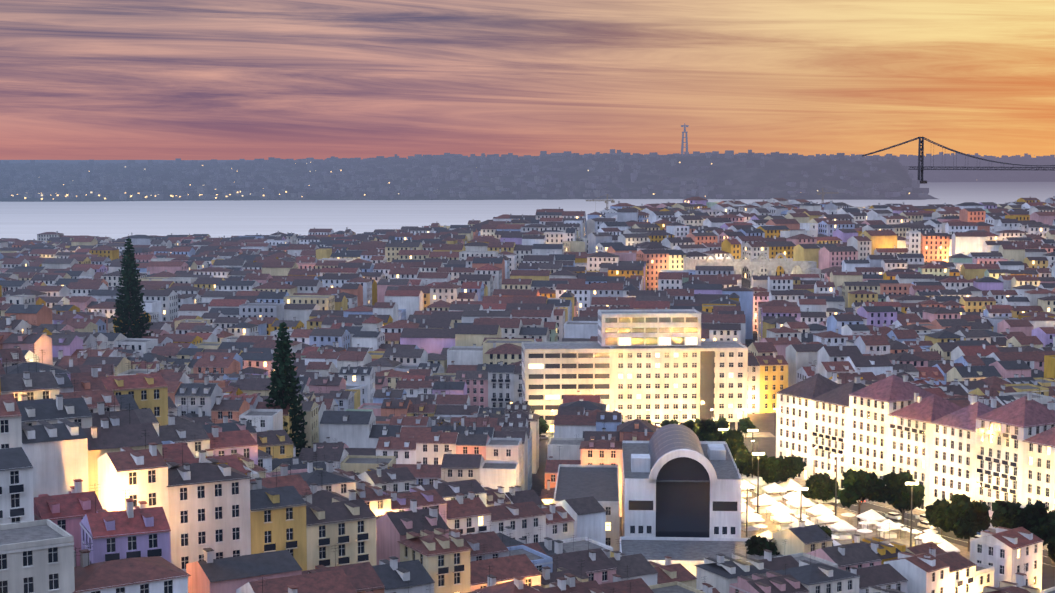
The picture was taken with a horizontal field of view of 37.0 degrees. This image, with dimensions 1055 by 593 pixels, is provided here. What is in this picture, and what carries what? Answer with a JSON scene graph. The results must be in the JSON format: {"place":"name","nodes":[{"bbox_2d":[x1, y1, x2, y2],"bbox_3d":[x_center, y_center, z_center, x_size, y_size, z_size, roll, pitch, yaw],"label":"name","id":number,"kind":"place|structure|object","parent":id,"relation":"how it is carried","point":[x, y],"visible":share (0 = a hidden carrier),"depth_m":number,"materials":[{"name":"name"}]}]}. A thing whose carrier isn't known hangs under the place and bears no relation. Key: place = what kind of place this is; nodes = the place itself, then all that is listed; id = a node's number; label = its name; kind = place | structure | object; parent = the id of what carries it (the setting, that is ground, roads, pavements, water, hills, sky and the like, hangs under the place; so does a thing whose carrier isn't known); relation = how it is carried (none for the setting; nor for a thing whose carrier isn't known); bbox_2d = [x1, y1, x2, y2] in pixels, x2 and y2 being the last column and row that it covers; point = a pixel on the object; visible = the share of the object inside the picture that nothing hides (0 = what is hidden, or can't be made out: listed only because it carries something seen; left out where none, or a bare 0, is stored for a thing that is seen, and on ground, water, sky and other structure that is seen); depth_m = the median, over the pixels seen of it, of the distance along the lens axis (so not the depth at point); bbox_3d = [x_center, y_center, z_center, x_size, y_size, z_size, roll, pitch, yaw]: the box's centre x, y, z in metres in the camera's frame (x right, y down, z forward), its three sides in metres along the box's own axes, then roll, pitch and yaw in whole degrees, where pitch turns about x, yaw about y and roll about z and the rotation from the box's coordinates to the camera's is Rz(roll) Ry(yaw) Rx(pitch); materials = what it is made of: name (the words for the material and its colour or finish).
{"place":"outdoors","nodes":[
{"label":"outdoors","id":0,"kind":"place"},
{"bbox_2d":[0,182,1054,240],"bbox_3d":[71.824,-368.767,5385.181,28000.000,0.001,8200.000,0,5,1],"label":"river","id":1,"kind":"structure","parent":0,"point":[115,220],"depth_m":3049.46,"materials":[{"name":"liquid"}]},
{"bbox_2d":[862,137,1054,183],"bbox_3d":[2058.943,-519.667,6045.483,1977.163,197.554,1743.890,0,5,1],"label":"suspension bridge","id":2,"kind":"structure","parent":1,"relation":"on","point":[921,154],"depth_m":6390.84,"materials":[{"name":"grey metal"}]},
{"bbox_2d":[0,149,1054,346],"bbox_3d":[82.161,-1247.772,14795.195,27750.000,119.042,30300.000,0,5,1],"label":"ground","id":3,"kind":"structure","parent":0,"point":[741,175],"depth_m":4248.07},
{"bbox_2d":[110,234,152,337],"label":"conifer tree","id":4,"kind":"object","parent":3,"relation":"on","point":[129,297],"visible":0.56,"depth_m":598.57,"materials":[{"name":"green plant"}]},
{"bbox_2d":[34,350,438,566],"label":"houses","id":5,"kind":"structure","parent":3,"relation":"on","point":[87,519],"depth_m":197.50,"materials":[{"name":"paint"}]},
{"bbox_2d":[264,322,310,456],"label":"conifer tree","id":6,"kind":"object","parent":3,"relation":"on","point":[281,378],"visible":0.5,"depth_m":391.11,"materials":[{"name":"green plant"}]},
{"bbox_2d":[0,196,1054,592],"bbox_3d":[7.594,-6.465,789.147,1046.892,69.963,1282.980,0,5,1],"label":"city blocks","id":7,"kind":"structure","parent":3,"relation":"on","point":[416,470],"depth_m":517.68,"materials":[{"name":"tile"}]},
{"bbox_2d":[586,194,614,211],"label":"tower crane","id":8,"kind":"object","parent":3,"relation":"on","point":[612,201],"visible":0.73,"depth_m":2320.07,"materials":[{"name":"brown paint"}]},
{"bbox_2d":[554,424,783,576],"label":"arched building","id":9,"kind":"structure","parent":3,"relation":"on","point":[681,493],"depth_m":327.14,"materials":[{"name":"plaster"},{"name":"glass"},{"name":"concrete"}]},
{"bbox_2d":[681,123,688,155],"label":"statue monument","id":10,"kind":"object","parent":3,"relation":"on","point":[683,142],"visible":0.88,"depth_m":5355.62,"materials":[{"name":"grey stone"}]},
{"bbox_2d":[683,253,820,287],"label":"ruined church","id":11,"kind":"structure","parent":3,"relation":"on","point":[770,265],"depth_m":887.67,"materials":[{"name":"stone"}]},
{"bbox_2d":[805,525,832,545],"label":"city tree","id":12,"kind":"object","parent":3,"relation":"on","point":[827,530],"depth_m":341.09,"materials":[{"name":"green plant"}]},
{"bbox_2d":[817,188,838,202],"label":"tower crane","id":13,"kind":"object","parent":3,"relation":"on","point":[822,193],"visible":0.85,"depth_m":2916.52,"materials":[{"name":"brown paint"}]},
{"bbox_2d":[821,266,841,280],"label":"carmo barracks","id":14,"kind":"structure","parent":3,"relation":"on","point":[832,269],"depth_m":895.75,"materials":[{"name":"tile"}]},
{"bbox_2d":[776,360,1054,529],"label":"apartment building row","id":15,"kind":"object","parent":3,"relation":"on","point":[935,445],"visible":0.75,"depth_m":391.64,"materials":[{"name":"paint"}]},
{"bbox_2d":[0,0,1054,159],"label":"sky","id":16,"kind":"structure","parent":0,"point":[80,79],"materials":[{"name":"orange"}]},
{"bbox_2d":[531,413,1054,590],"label":"road","id":17,"kind":"structure","parent":0,"point":[763,422],"depth_m":418.28,"materials":[{"name":"grey asphalt"}]},
{"bbox_2d":[539,434,547,439],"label":"car","id":18,"kind":"object","parent":17,"relation":"on","point":[543,436],"visible":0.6,"depth_m":489.03,"materials":[{"name":"paint"}]},
{"bbox_2d":[539,418,548,441],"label":"tree","id":19,"kind":"object","parent":17,"relation":"on","point":[543,426],"visible":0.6,"depth_m":484.74,"materials":[{"name":"green plant"}]},
{"bbox_2d":[521,309,747,433],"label":"large building","id":20,"kind":"structure","parent":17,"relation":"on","point":[660,365],"depth_m":500.99,"materials":[{"name":"paint"}]},
{"bbox_2d":[660,419,677,426],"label":"tree","id":21,"kind":"object","parent":17,"relation":"on","point":[666,422],"visible":0.29,"depth_m":487.39,"materials":[{"name":"green plant"}]},
{"bbox_2d":[684,418,700,424],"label":"tree","id":22,"kind":"object","parent":17,"relation":"on","point":[697,420],"visible":0.1,"depth_m":488.89,"materials":[{"name":"green plant"}]},
{"bbox_2d":[684,418,716,432],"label":"square tree","id":23,"kind":"object","parent":17,"relation":"on","point":[709,424],"visible":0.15,"depth_m":458.05,"materials":[{"name":"green plant"}]},
{"bbox_2d":[715,417,729,431],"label":"tree","id":24,"kind":"object","parent":17,"relation":"on","point":[722,423],"visible":0.71,"depth_m":487.22,"materials":[{"name":"green plant"}]},
{"bbox_2d":[739,417,755,438],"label":"tree","id":25,"kind":"object","parent":17,"relation":"on","point":[745,424],"visible":0.94,"depth_m":488.43,"materials":[{"name":"green plant"}]},
{"bbox_2d":[745,535,782,555],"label":"square tree","id":26,"kind":"object","parent":17,"relation":"on","point":[758,545],"visible":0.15,"depth_m":313.62,"materials":[{"name":"green plant"}]},
{"bbox_2d":[885,512,901,520],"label":"car","id":27,"kind":"object","parent":17,"relation":"on","point":[894,515],"visible":0.98,"depth_m":380.80,"materials":[{"name":"paint"}]},
{"bbox_2d":[916,514,926,520],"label":"car","id":28,"kind":"object","parent":17,"relation":"on","point":[921,516],"visible":0.54,"depth_m":379.49,"materials":[{"name":"paint"}]},
{"bbox_2d":[917,521,934,528],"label":"car","id":29,"kind":"object","parent":17,"relation":"on","point":[925,524],"visible":0.83,"depth_m":371.70,"materials":[{"name":"paint"}]},
{"bbox_2d":[802,485,1051,565],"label":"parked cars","id":30,"kind":"object","parent":17,"relation":"on","point":[916,528],"visible":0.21,"depth_m":381.69,"materials":[{"name":"white paint"}]},
{"bbox_2d":[924,498,954,537],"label":"square tree","id":31,"kind":"object","parent":17,"relation":"on","point":[934,513],"visible":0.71,"depth_m":358.03,"materials":[{"name":"green plant"}]},
{"bbox_2d":[989,500,1048,545],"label":"square tree","id":32,"kind":"object","parent":17,"relation":"on","point":[1008,514],"visible":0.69,"depth_m":337.20,"materials":[{"name":"green plant"}]},
{"bbox_2d":[1038,510,1054,561],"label":"square tree","id":33,"kind":"object","parent":17,"relation":"on","point":[1047,523],"visible":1,"depth_m":326.58,"materials":[{"name":"green plant"}]},
{"bbox_2d":[546,432,1047,559],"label":"plaza ground","id":34,"kind":"structure","parent":0,"point":[904,539],"depth_m":376.41,"materials":[{"name":"beige stone"}]},
{"bbox_2d":[693,426,710,438],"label":"square tree","id":35,"kind":"object","parent":34,"relation":"on","point":[699,431],"visible":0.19,"depth_m":453.39,"materials":[{"name":"green plant"}]},
{"bbox_2d":[704,432,747,460],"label":"square tree","id":36,"kind":"object","parent":34,"relation":"on","point":[733,441],"visible":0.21,"depth_m":428.67,"materials":[{"name":"green plant"}]},
{"bbox_2d":[713,428,743,441],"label":"square tree","id":37,"kind":"object","parent":34,"relation":"on","point":[719,434],"visible":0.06,"depth_m":435.97,"materials":[{"name":"green plant"}]},
{"bbox_2d":[735,447,767,476],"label":"square tree","id":38,"kind":"object","parent":34,"relation":"on","point":[743,461],"visible":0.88,"depth_m":415.12,"materials":[{"name":"green plant"}]},
{"bbox_2d":[759,456,806,483],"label":"square tree","id":39,"kind":"object","parent":34,"relation":"on","point":[778,469],"visible":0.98,"depth_m":404.58,"materials":[{"name":"green plant"}]},
{"bbox_2d":[551,409,1049,546],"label":"street lamps","id":40,"kind":"object","parent":34,"relation":"on","point":[796,488],"visible":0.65,"depth_m":379.26,"materials":[{"name":"grey metal"}]},
{"bbox_2d":[800,472,839,503],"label":"square tree","id":41,"kind":"object","parent":34,"relation":"on","point":[819,486],"visible":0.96,"depth_m":388.10,"materials":[{"name":"green plant"}]},
{"bbox_2d":[738,469,959,551],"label":"market canopies","id":42,"kind":"object","parent":34,"relation":"on","point":[781,512],"visible":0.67,"depth_m":370.80,"materials":[{"name":"white fabric"}]},
{"bbox_2d":[837,468,885,520],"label":"square tree","id":43,"kind":"object","parent":34,"relation":"on","point":[861,485],"visible":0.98,"depth_m":375.21,"materials":[{"name":"green plant"}]},
{"bbox_2d":[880,471,925,527],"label":"square tree","id":44,"kind":"object","parent":34,"relation":"on","point":[896,491],"visible":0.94,"depth_m":367.49,"materials":[{"name":"green plant"}]},
{"bbox_2d":[944,494,990,551],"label":"square tree","id":45,"kind":"object","parent":34,"relation":"on","point":[965,517],"visible":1,"depth_m":346.46,"materials":[{"name":"green plant"}]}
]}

